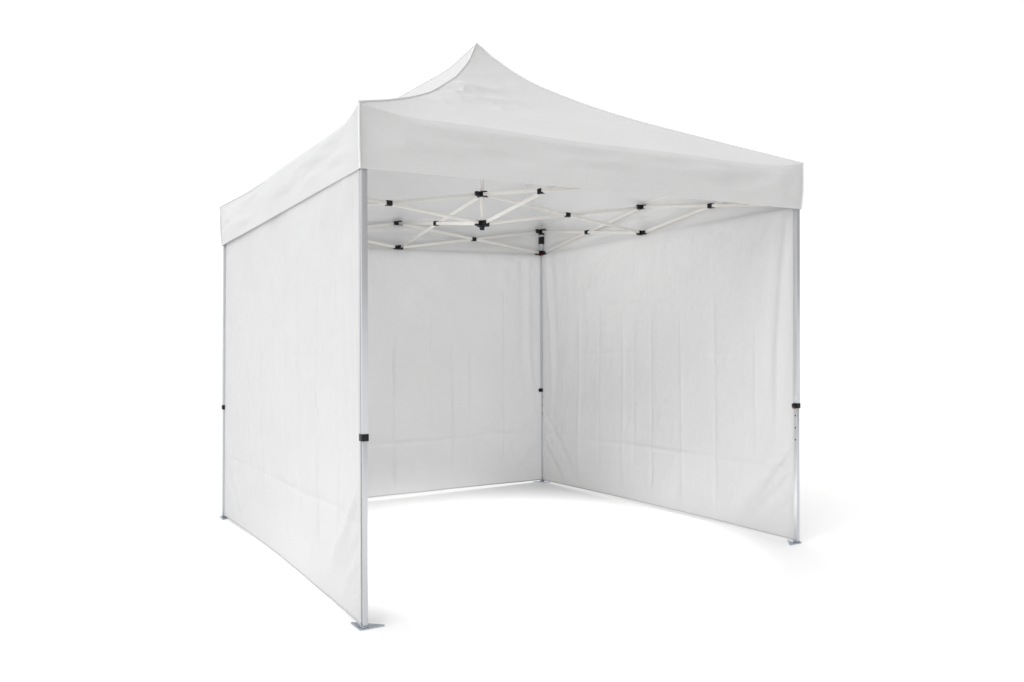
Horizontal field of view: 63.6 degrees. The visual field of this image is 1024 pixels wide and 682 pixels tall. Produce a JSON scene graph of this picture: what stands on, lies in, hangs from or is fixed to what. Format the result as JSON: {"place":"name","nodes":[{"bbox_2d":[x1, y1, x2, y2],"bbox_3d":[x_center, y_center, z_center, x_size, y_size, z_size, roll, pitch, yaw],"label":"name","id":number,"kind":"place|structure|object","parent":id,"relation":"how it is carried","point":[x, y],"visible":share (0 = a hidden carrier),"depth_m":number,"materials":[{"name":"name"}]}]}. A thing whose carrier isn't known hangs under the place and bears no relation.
{"place":"outdoors","nodes":[
{"label":"outdoors","id":0,"kind":"place"},
{"bbox_2d":[0,346,1023,681],"bbox_3d":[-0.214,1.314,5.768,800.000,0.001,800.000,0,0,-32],"label":"ground","id":1,"kind":"structure","parent":0,"point":[128,552],"depth_m":4.94,"materials":[{"name":"white"}]},
{"bbox_2d":[219,43,804,630],"bbox_3d":[-0.182,-0.389,5.780,3.058,3.404,3.002,0,0,-32],"label":"canopy tent","id":2,"kind":"object","parent":1,"relation":"on","point":[409,305],"visible":1,"depth_m":5.83,"materials":[{"name":"fabric"}]},
{"bbox_2d":[0,0,1023,347],"label":"sky","id":3,"kind":"structure","parent":0,"point":[127,126],"materials":[{"name":"white"}]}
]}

